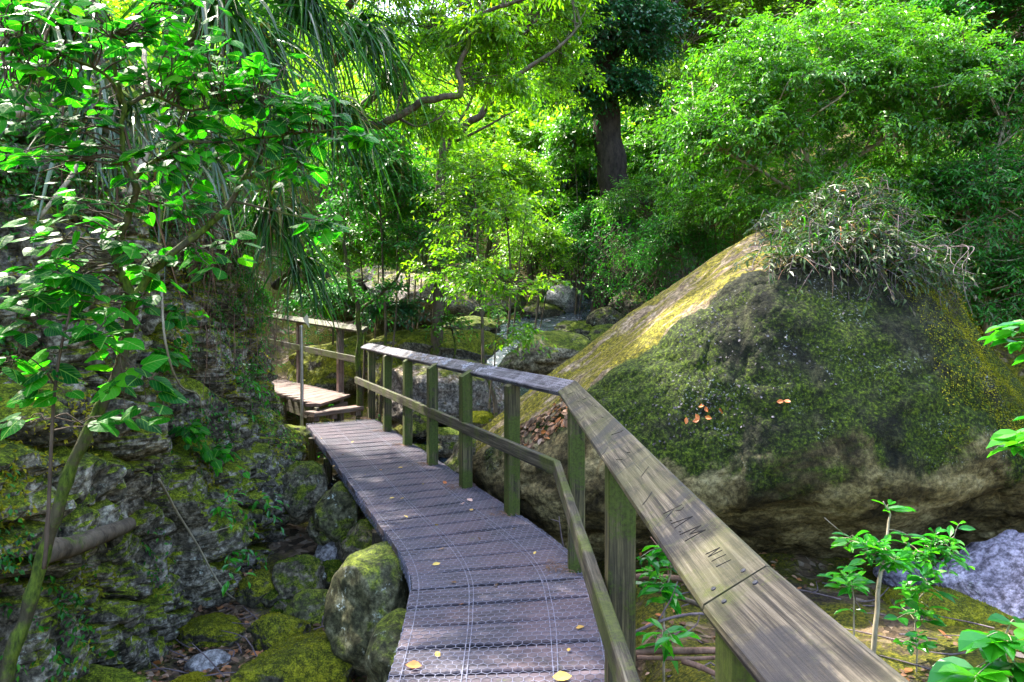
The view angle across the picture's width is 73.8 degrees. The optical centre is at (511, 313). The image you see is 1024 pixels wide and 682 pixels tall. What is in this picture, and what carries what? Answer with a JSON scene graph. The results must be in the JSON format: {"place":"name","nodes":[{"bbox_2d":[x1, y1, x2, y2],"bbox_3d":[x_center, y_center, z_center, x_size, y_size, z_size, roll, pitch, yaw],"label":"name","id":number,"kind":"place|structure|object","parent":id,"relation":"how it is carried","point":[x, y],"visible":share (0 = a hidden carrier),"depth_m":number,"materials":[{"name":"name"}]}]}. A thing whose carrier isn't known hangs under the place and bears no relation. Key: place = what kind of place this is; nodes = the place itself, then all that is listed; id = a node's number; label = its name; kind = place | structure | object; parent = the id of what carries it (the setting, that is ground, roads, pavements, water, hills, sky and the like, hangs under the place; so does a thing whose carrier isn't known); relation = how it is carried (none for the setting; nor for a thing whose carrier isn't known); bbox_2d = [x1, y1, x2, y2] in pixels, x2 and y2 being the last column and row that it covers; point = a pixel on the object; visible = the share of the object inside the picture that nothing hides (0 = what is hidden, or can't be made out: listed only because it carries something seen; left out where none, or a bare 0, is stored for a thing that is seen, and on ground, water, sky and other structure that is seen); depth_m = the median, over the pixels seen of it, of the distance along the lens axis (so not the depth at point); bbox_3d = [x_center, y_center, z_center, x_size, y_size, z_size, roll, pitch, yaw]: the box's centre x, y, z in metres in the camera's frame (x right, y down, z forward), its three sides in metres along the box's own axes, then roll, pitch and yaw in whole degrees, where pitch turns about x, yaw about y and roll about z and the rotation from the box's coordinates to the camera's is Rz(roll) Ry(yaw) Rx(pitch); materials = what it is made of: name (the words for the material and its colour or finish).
{"place":"outdoors","nodes":[
{"label":"outdoors","id":0,"kind":"place"},
{"bbox_2d":[0,269,187,568],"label":"heart leaf sapling","id":1,"kind":"object","parent":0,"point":[124,381],"visible":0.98,"depth_m":2.59,"materials":[{"name":"plant"}]},
{"bbox_2d":[0,0,306,681],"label":"cliff","id":2,"kind":"structure","parent":0,"point":[135,622],"depth_m":4.75,"materials":[{"name":"stone"}]},
{"bbox_2d":[34,517,135,562],"bbox_3d":[-2.285,1.194,3.674,0.138,0.154,0.622,0,0,6],"label":"rotten log","id":3,"kind":"object","parent":2,"relation":"on","point":[68,547],"visible":0.92,"depth_m":3.62,"materials":[{"name":"wood"}]},
{"bbox_2d":[0,0,200,192],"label":"strap leaf clump","id":4,"kind":"object","parent":2,"relation":"on","point":[57,31],"visible":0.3,"depth_m":4.41,"materials":[{"name":"green plant"}]},
{"bbox_2d":[0,60,234,356],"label":"strap leaf clump","id":5,"kind":"object","parent":2,"relation":"on","point":[131,118],"visible":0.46,"depth_m":4.54,"materials":[{"name":"green plant"}]},
{"bbox_2d":[15,99,155,219],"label":"bare branch","id":6,"kind":"object","parent":5,"relation":"attached to","point":[49,205],"visible":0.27,"depth_m":4.17,"materials":[{"name":"brown plant"}]},
{"bbox_2d":[0,0,294,681],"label":"cliff creepers","id":7,"kind":"object","parent":2,"relation":"attached to","point":[7,558],"visible":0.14,"depth_m":4.66,"materials":[{"name":"green plant"}]},
{"bbox_2d":[0,0,307,652],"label":"cliff moss","id":8,"kind":"object","parent":2,"relation":"on","point":[14,468],"visible":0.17,"depth_m":4.04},
{"bbox_2d":[164,289,208,359],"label":"cliff plant","id":9,"kind":"object","parent":2,"relation":"attached to","point":[173,316],"visible":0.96,"depth_m":5.08,"materials":[{"name":"green plant"}]},
{"bbox_2d":[168,417,212,472],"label":"cliff plant","id":10,"kind":"object","parent":2,"relation":"attached to","point":[190,433],"visible":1,"depth_m":5.56,"materials":[{"name":"green plant"}]},
{"bbox_2d":[104,105,290,295],"bbox_3d":[-2.506,-0.826,5.291,1.456,1.711,1.680,0,0,0],"label":"strap leaf clump","id":11,"kind":"object","parent":2,"relation":"on","point":[218,167],"visible":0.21,"depth_m":5.47,"materials":[{"name":"green plant"}]},
{"bbox_2d":[95,0,312,231],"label":"strap leaf clump","id":12,"kind":"object","parent":2,"relation":"on","point":[209,10],"visible":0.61,"depth_m":5.62,"materials":[{"name":"green plant"}]},
{"bbox_2d":[201,443,249,478],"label":"cliff plant","id":13,"kind":"object","parent":2,"relation":"attached to","point":[221,454],"visible":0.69,"depth_m":5.82,"materials":[{"name":"green plant"}]},
{"bbox_2d":[186,206,291,426],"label":"hanging roots","id":14,"kind":"object","parent":2,"relation":"hanging from","point":[268,321],"visible":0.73,"depth_m":7.52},
{"bbox_2d":[169,2,360,316],"bbox_3d":[-2.322,-1.403,6.467,1.973,3.041,1.967,0,0,0],"label":"strap leaf clump","id":15,"kind":"object","parent":2,"relation":"attached to","point":[274,59],"visible":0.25,"depth_m":6.40,"materials":[{"name":"green plant"}]},
{"bbox_2d":[188,101,383,289],"bbox_3d":[-2.413,-1.193,7.258,1.996,2.087,2.572,0,0,40],"label":"strap leaf clump","id":16,"kind":"object","parent":2,"relation":"on","point":[261,150],"visible":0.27,"depth_m":7.02,"materials":[{"name":"green plant"}]},
{"bbox_2d":[205,164,368,355],"bbox_3d":[-2.693,-0.565,7.497,2.286,2.278,2.149,0,0,0],"label":"strap leaf clump","id":17,"kind":"object","parent":2,"relation":"on","point":[259,225],"visible":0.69,"depth_m":7.37,"materials":[{"name":"green plant"}]},
{"bbox_2d":[282,460,328,524],"bbox_3d":[-2.313,1.993,7.597,0.568,0.686,0.696,0,0,0],"label":"boulder","id":18,"kind":"object","parent":2,"relation":"on","point":[306,486],"visible":0.85,"depth_m":7.43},
{"bbox_2d":[244,238,372,367],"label":"strap leaf clump","id":19,"kind":"object","parent":2,"relation":"on","point":[277,282],"visible":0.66,"depth_m":8.24,"materials":[{"name":"green plant"}]},
{"bbox_2d":[190,0,439,218],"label":"strap leaf clump","id":20,"kind":"object","parent":2,"relation":"attached to","point":[314,16],"visible":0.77,"depth_m":7.33,"materials":[{"name":"green plant"}]},
{"bbox_2d":[214,77,443,274],"bbox_3d":[-2.211,-1.626,7.818,2.798,2.474,2.308,0,0,0],"label":"strap leaf clump","id":21,"kind":"object","parent":2,"relation":"on","point":[361,121],"visible":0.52,"depth_m":8.15,"materials":[{"name":"green plant"}]},
{"bbox_2d":[223,0,605,181],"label":"overhanging tree","id":22,"kind":"object","parent":2,"relation":"on","point":[486,32],"visible":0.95,"depth_m":8.68,"materials":[{"name":"green plant"}]},
{"bbox_2d":[299,2,457,215],"bbox_3d":[-1.551,-2.609,8.502,2.225,2.578,2.139,0,0,22],"label":"strap leaf clump","id":23,"kind":"object","parent":22,"relation":"attached to","point":[388,37],"visible":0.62,"depth_m":8.42,"materials":[{"name":"green plant"}]},
{"bbox_2d":[309,0,476,152],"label":"strap leaf clump","id":24,"kind":"object","parent":22,"relation":"attached to","point":[351,6],"visible":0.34,"depth_m":9.28,"materials":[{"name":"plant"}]},
{"bbox_2d":[342,52,463,190],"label":"strap leaf clump","id":25,"kind":"object","parent":22,"relation":"hanging from","point":[364,101],"visible":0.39,"depth_m":9.51,"materials":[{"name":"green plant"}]},
{"bbox_2d":[329,266,636,486],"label":"stream water","id":26,"kind":"structure","parent":0,"point":[549,325],"depth_m":15.62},
{"bbox_2d":[392,359,505,424],"bbox_3d":[-0.931,1.176,10.089,1.936,1.009,1.533,0,0,0],"label":"boulder","id":27,"kind":"object","parent":26,"relation":"in","point":[448,391],"visible":0.31,"depth_m":9.47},
{"bbox_2d":[134,4,1023,681],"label":"ground","id":28,"kind":"structure","parent":0,"point":[294,544],"depth_m":5.69,"materials":[{"name":"soil"}]},
{"bbox_2d":[0,0,379,681],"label":"heart leaf tree","id":29,"kind":"object","parent":28,"relation":"on","point":[142,30],"visible":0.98,"depth_m":2.85,"materials":[{"name":"green plant"}]},
{"bbox_2d":[184,649,230,671],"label":"boulder","id":30,"kind":"object","parent":28,"relation":"on","point":[200,662],"visible":0.58,"depth_m":4.74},
{"bbox_2d":[178,612,245,650],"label":"boulder","id":31,"kind":"object","parent":28,"relation":"on","point":[204,631],"visible":0.92,"depth_m":5.20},
{"bbox_2d":[235,568,273,608],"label":"boulder","id":32,"kind":"object","parent":28,"relation":"on","point":[262,584],"visible":0.58,"depth_m":5.77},
{"bbox_2d":[249,611,310,651],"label":"boulder","id":33,"kind":"object","parent":28,"relation":"on","point":[268,630],"visible":0.73,"depth_m":5.05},
{"bbox_2d":[229,630,355,681],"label":"boulder","id":34,"kind":"object","parent":28,"relation":"on","point":[307,657],"visible":0.88,"depth_m":4.40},
{"bbox_2d":[271,554,327,599],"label":"boulder","id":35,"kind":"object","parent":28,"relation":"on","point":[291,577],"visible":0.73,"depth_m":5.82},
{"bbox_2d":[282,588,327,624],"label":"boulder","id":36,"kind":"object","parent":28,"relation":"on","point":[308,605],"visible":0.38,"depth_m":5.32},
{"bbox_2d":[272,380,349,424],"bbox_3d":[-3.848,2.090,12.380,1.021,1.425,4.304,0,0,-34],"label":"wooden landing","id":37,"kind":"object","parent":28,"relation":"on","point":[288,394],"visible":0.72,"depth_m":11.59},
{"bbox_2d":[268,313,368,420],"bbox_3d":[-3.860,0.942,13.129,0.189,1.916,4.781,0,0,-37],"label":"timber handrail","id":38,"kind":"object","parent":37,"relation":"on","point":[341,357],"visible":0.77,"depth_m":12.22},
{"bbox_2d":[304,405,363,421],"bbox_3d":[-2.755,1.549,10.648,0.285,0.143,0.932,0,0,41],"label":"wooden step","id":39,"kind":"object","parent":37,"relation":"attached to","point":[331,413],"visible":0.98,"depth_m":10.54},
{"bbox_2d":[265,272,372,344],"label":"shrub","id":40,"kind":"object","parent":28,"relation":"on","point":[344,291],"visible":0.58,"depth_m":14.36,"materials":[{"name":"green plant"}]},
{"bbox_2d":[287,335,367,405],"bbox_3d":[-3.775,1.301,14.626,2.017,1.692,2.327,0,0,0],"label":"boulder","id":41,"kind":"object","parent":28,"relation":"on","point":[317,374],"visible":0.34,"depth_m":13.75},
{"bbox_2d":[312,481,358,542],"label":"boulder","id":42,"kind":"object","parent":28,"relation":"on","point":[335,514],"visible":0.72,"depth_m":6.69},
{"bbox_2d":[321,272,373,321],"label":"boulder","id":43,"kind":"object","parent":28,"relation":"on","point":[350,318],"visible":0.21,"depth_m":16.61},
{"bbox_2d":[341,517,376,562],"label":"boulder","id":44,"kind":"object","parent":28,"relation":"on","point":[358,536],"visible":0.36,"depth_m":5.83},
{"bbox_2d":[304,210,414,418],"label":"shrub","id":45,"kind":"object","parent":28,"relation":"on","point":[337,242],"visible":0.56,"depth_m":12.39,"materials":[{"name":"green plant"}]},
{"bbox_2d":[324,541,411,676],"bbox_3d":[-0.968,2.077,4.760,0.631,0.887,0.804,0,0,0],"label":"boulder","id":46,"kind":"object","parent":28,"relation":"on","point":[369,589],"visible":0.52,"depth_m":4.47,"materials":[{"name":"stone"}]},
{"bbox_2d":[314,116,437,421],"bbox_3d":[-2.299,-0.680,11.669,2.218,5.809,2.517,0,0,0],"label":"shrub","id":47,"kind":"object","parent":28,"relation":"on","point":[405,177],"visible":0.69,"depth_m":11.32,"materials":[{"name":"green plant"}]},
{"bbox_2d":[304,184,448,420],"bbox_3d":[-2.279,0.196,11.226,2.489,4.529,1.770,0,0,12],"label":"sapling","id":48,"kind":"object","parent":28,"relation":"on","point":[421,234],"visible":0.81,"depth_m":10.97,"materials":[{"name":"green plant"}]},
{"bbox_2d":[364,608,405,681],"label":"boulder","id":49,"kind":"object","parent":28,"relation":"on","point":[382,647],"visible":0.51,"depth_m":3.77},
{"bbox_2d":[341,278,431,338],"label":"shrub","id":50,"kind":"object","parent":28,"relation":"on","point":[405,308],"visible":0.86,"depth_m":12.44,"materials":[{"name":"green plant"}]},
{"bbox_2d":[346,78,468,328],"bbox_3d":[-2.247,-1.798,14.561,2.794,6.811,2.952,0,0,-37],"label":"shrub","id":51,"kind":"object","parent":28,"relation":"on","point":[371,115],"visible":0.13,"depth_m":14.46,"materials":[{"name":"green plant"}]},
{"bbox_2d":[364,272,484,324],"bbox_3d":[-2.131,-0.339,16.746,2.968,1.343,2.254,0,0,0],"label":"boulder","id":52,"kind":"object","parent":28,"relation":"on","point":[458,307],"visible":0.34,"depth_m":15.92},
{"bbox_2d":[383,213,482,358],"bbox_3d":[-1.265,-0.045,11.541,1.587,3.543,1.747,0,0,0],"label":"sapling","id":53,"kind":"object","parent":28,"relation":"on","point":[450,319],"visible":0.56,"depth_m":11.36,"materials":[{"name":"green plant"}]},
{"bbox_2d":[365,329,504,373],"bbox_3d":[-1.425,0.807,12.816,2.648,1.074,1.570,0,0,0],"label":"boulder","id":54,"kind":"object","parent":28,"relation":"on","point":[414,341],"visible":0.42,"depth_m":12.24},
{"bbox_2d":[366,161,505,328],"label":"shrub","id":55,"kind":"object","parent":28,"relation":"on","point":[469,195],"visible":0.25,"depth_m":12.55,"materials":[{"name":"green plant"}]},
{"bbox_2d":[438,427,458,457],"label":"boulder","id":56,"kind":"object","parent":28,"relation":"on","point":[448,438],"visible":0.58,"depth_m":8.27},
{"bbox_2d":[306,419,604,681],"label":"boardwalk","id":57,"kind":"structure","parent":28,"relation":"on","point":[523,619],"depth_m":4.16,"materials":[{"name":"wood"}]},
{"bbox_2d":[355,343,908,681],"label":"timber handrail","id":58,"kind":"object","parent":57,"relation":"attached to","point":[768,623],"visible":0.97,"depth_m":2.12,"materials":[{"name":"wood"}]},
{"bbox_2d":[346,0,619,356],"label":"leaning tree","id":59,"kind":"object","parent":28,"relation":"on","point":[556,54],"visible":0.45,"depth_m":12.45,"materials":[{"name":"green plant"}]},
{"bbox_2d":[396,141,593,421],"bbox_3d":[-0.239,0.072,8.809,2.274,4.759,2.053,0,0,-19],"label":"sapling","id":60,"kind":"object","parent":28,"relation":"on","point":[476,272],"visible":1,"depth_m":8.64,"materials":[{"name":"green plant"}]},
{"bbox_2d":[445,75,556,284],"bbox_3d":[-0.569,-4.136,21.983,4.918,7.336,4.300,0,0,0],"label":"hillside tree","id":61,"kind":"object","parent":28,"relation":"on","point":[492,106],"visible":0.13,"depth_m":21.25,"materials":[{"name":"green plant"}]},
{"bbox_2d":[447,130,570,345],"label":"shrub","id":62,"kind":"object","parent":28,"relation":"on","point":[534,178],"visible":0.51,"depth_m":13.82,"materials":[{"name":"green plant"}]},
{"bbox_2d":[488,211,585,327],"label":"shrub","id":63,"kind":"object","parent":28,"relation":"on","point":[548,238],"visible":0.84,"depth_m":15.19,"materials":[{"name":"green plant"}]},
{"bbox_2d":[497,330,590,374],"bbox_3d":[0.553,0.668,10.700,1.596,0.813,1.234,0,0,0],"label":"boulder","id":64,"kind":"object","parent":28,"relation":"on","point":[569,345],"visible":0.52,"depth_m":10.24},
{"bbox_2d":[495,109,596,300],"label":"shrub","id":65,"kind":"object","parent":28,"relation":"on","point":[522,136],"visible":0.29,"depth_m":19.39,"materials":[{"name":"green plant"}]},
{"bbox_2d":[502,187,590,284],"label":"shrub","id":66,"kind":"object","parent":28,"relation":"on","point":[569,203],"visible":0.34,"depth_m":17.05,"materials":[{"name":"green plant"}]},
{"bbox_2d":[520,140,599,287],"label":"shrub","id":67,"kind":"object","parent":28,"relation":"on","point":[584,182],"visible":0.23,"depth_m":18.03,"materials":[{"name":"green plant"}]},
{"bbox_2d":[97,0,1023,294],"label":"distant forest","id":68,"kind":"object","parent":28,"relation":"on","point":[117,8],"visible":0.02,"depth_m":21.04,"materials":[{"name":"green plant"}]},
{"bbox_2d":[544,284,583,311],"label":"boulder","id":69,"kind":"object","parent":28,"relation":"on","point":[559,298],"visible":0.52,"depth_m":17.09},
{"bbox_2d":[536,106,601,314],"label":"shrub","id":70,"kind":"object","parent":28,"relation":"on","point":[557,138],"visible":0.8,"depth_m":16.68,"materials":[{"name":"green plant"}]},
{"bbox_2d":[144,566,1011,678],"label":"fallen twigs","id":71,"kind":"object","parent":28,"relation":"on","point":[321,626],"visible":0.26,"depth_m":4.57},
{"bbox_2d":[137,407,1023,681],"bbox_3d":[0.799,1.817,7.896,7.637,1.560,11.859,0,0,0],"label":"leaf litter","id":72,"kind":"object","parent":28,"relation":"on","point":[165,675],"visible":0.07,"depth_m":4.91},
{"bbox_2d":[547,195,646,306],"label":"shrub","id":73,"kind":"object","parent":28,"relation":"on","point":[576,217],"visible":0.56,"depth_m":15.76,"materials":[{"name":"green plant"}]},
{"bbox_2d":[586,306,623,326],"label":"boulder","id":74,"kind":"object","parent":28,"relation":"on","point":[607,314],"visible":0.63,"depth_m":13.59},
{"bbox_2d":[521,0,709,312],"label":"tall dark tree","id":75,"kind":"object","parent":28,"relation":"on","point":[641,35],"visible":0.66,"depth_m":15.38,"materials":[{"name":"green plant"}]},
{"bbox_2d":[535,213,696,327],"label":"shrub","id":76,"kind":"object","parent":28,"relation":"on","point":[651,276],"visible":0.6,"depth_m":13.53,"materials":[{"name":"green plant"}]},
{"bbox_2d":[250,28,1023,457],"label":"undergrowth","id":77,"kind":"object","parent":28,"relation":"on","point":[536,262],"visible":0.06,"depth_m":20.02,"materials":[{"name":"green plant"}]},
{"bbox_2d":[585,158,711,295],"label":"shrub","id":78,"kind":"object","parent":28,"relation":"on","point":[617,198],"visible":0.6,"depth_m":14.30,"materials":[{"name":"green plant"}]},
{"bbox_2d":[636,545,685,681],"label":"seedling","id":79,"kind":"object","parent":28,"relation":"on","point":[667,589],"visible":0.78,"depth_m":3.56,"materials":[{"name":"green plant"}]},
{"bbox_2d":[636,618,700,681],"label":"seedling","id":80,"kind":"object","parent":28,"relation":"on","point":[665,643],"visible":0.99,"depth_m":3.00,"materials":[{"name":"green plant"}]},
{"bbox_2d":[612,205,729,281],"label":"shrub","id":81,"kind":"object","parent":28,"relation":"on","point":[661,246],"visible":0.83,"depth_m":12.12,"materials":[{"name":"green plant"}]},
{"bbox_2d":[622,119,723,269],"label":"shrub","id":82,"kind":"object","parent":28,"relation":"on","point":[645,141],"visible":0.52,"depth_m":16.63,"materials":[{"name":"green plant"}]},
{"bbox_2d":[621,95,725,281],"bbox_3d":[4.483,-3.326,19.017,4.362,6.141,3.959,0,0,0],"label":"hillside tree","id":83,"kind":"object","parent":28,"relation":"on","point":[624,126],"visible":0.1,"depth_m":18.47,"materials":[{"name":"green plant"}]},
{"bbox_2d":[636,647,714,675],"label":"dead branch","id":84,"kind":"object","parent":28,"relation":"on","point":[647,653],"visible":0.63,"depth_m":2.99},
{"bbox_2d":[629,49,724,276],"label":"shrub","id":85,"kind":"object","parent":28,"relation":"on","point":[674,74],"visible":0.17,"depth_m":17.13,"materials":[{"name":"green plant"}]},
{"bbox_2d":[623,4,737,211],"bbox_3d":[5.248,-5.442,20.975,4.400,8.137,4.204,0,0,0],"label":"hillside tree","id":86,"kind":"object","parent":28,"relation":"on","point":[703,39],"visible":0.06,"depth_m":19.70,"materials":[{"name":"green plant"}]},
{"bbox_2d":[651,179,765,254],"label":"shrub","id":87,"kind":"object","parent":28,"relation":"on","point":[682,222],"visible":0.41,"depth_m":11.68,"materials":[{"name":"green plant"}]},
{"bbox_2d":[628,0,792,275],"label":"hillside tree","id":88,"kind":"object","parent":28,"relation":"on","point":[730,10],"visible":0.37,"depth_m":18.84,"materials":[{"name":"green plant"}]},
{"bbox_2d":[472,203,1023,561],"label":"giant boulder","id":89,"kind":"object","parent":28,"relation":"on","point":[901,404],"visible":0.78,"depth_m":5.35,"materials":[{"name":"stone"}]},
{"bbox_2d":[520,397,566,448],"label":"dead leaves","id":90,"kind":"object","parent":89,"relation":"on","point":[532,426],"visible":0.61,"depth_m":6.01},
{"bbox_2d":[730,174,865,289],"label":"perching plant","id":91,"kind":"object","parent":89,"relation":"on","point":[794,255],"visible":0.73,"depth_m":6.05,"materials":[{"name":"green plant"}]},
{"bbox_2d":[769,159,953,316],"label":"perching plant","id":92,"kind":"object","parent":89,"relation":"on","point":[859,223],"visible":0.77,"depth_m":5.85,"materials":[{"name":"green plant"}]},
{"bbox_2d":[856,173,993,319],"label":"perching plant","id":93,"kind":"object","parent":89,"relation":"on","point":[935,237],"visible":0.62,"depth_m":5.98,"materials":[{"name":"green plant"}]},
{"bbox_2d":[707,0,905,170],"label":"hillside tree","id":94,"kind":"object","parent":28,"relation":"on","point":[806,2],"visible":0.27,"depth_m":19.01,"materials":[{"name":"green plant"}]},
{"bbox_2d":[633,0,1023,245],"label":"broadleaf tree","id":95,"kind":"object","parent":28,"relation":"on","point":[900,82],"visible":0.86,"depth_m":9.40,"materials":[{"name":"green plant"}]},
{"bbox_2d":[817,558,874,635],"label":"seedling","id":96,"kind":"object","parent":28,"relation":"on","point":[860,581],"visible":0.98,"depth_m":3.98,"materials":[{"name":"green plant"}]},
{"bbox_2d":[825,499,975,653],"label":"seedling","id":97,"kind":"object","parent":28,"relation":"on","point":[887,562],"visible":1,"depth_m":4.11,"materials":[{"name":"green plant"}]},
{"bbox_2d":[872,561,932,586],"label":"boulder","id":98,"kind":"object","parent":28,"relation":"on","point":[892,578],"visible":0.25,"depth_m":5.40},
{"bbox_2d":[893,631,938,671],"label":"seedling","id":99,"kind":"object","parent":28,"relation":"on","point":[924,645],"visible":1,"depth_m":3.87,"materials":[{"name":"green plant"}]},
{"bbox_2d":[883,555,957,648],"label":"seedling","id":100,"kind":"object","parent":28,"relation":"on","point":[911,597],"visible":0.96,"depth_m":4.16,"materials":[{"name":"green plant"}]},
{"bbox_2d":[872,584,1012,628],"bbox_3d":[3.089,2.242,4.869,0.917,0.552,1.268,0,0,0],"label":"boulder","id":101,"kind":"object","parent":28,"relation":"on","point":[966,607],"visible":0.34,"depth_m":4.70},
{"bbox_2d":[871,0,1023,134],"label":"hillside tree","id":102,"kind":"object","parent":28,"relation":"on","point":[1010,13],"visible":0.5,"depth_m":14.52,"materials":[{"name":"green plant"}]},
{"bbox_2d":[882,36,1023,344],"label":"broadleaf tree","id":103,"kind":"object","parent":28,"relation":"on","point":[998,281],"visible":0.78,"depth_m":8.85,"materials":[{"name":"green plant"}]},
{"bbox_2d":[928,613,1023,681],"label":"broadleaf plant","id":104,"kind":"object","parent":28,"relation":"on","point":[995,648],"visible":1,"depth_m":2.58,"materials":[{"name":"green plant"}]},
{"bbox_2d":[932,529,1023,618],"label":"boulder","id":105,"kind":"object","parent":28,"relation":"on","point":[995,578],"visible":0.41,"depth_m":4.96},
{"bbox_2d":[978,320,1023,457],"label":"broadleaf plant","id":106,"kind":"object","parent":28,"relation":"on","point":[1008,438],"visible":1,"depth_m":4.03,"materials":[{"name":"green plant"}]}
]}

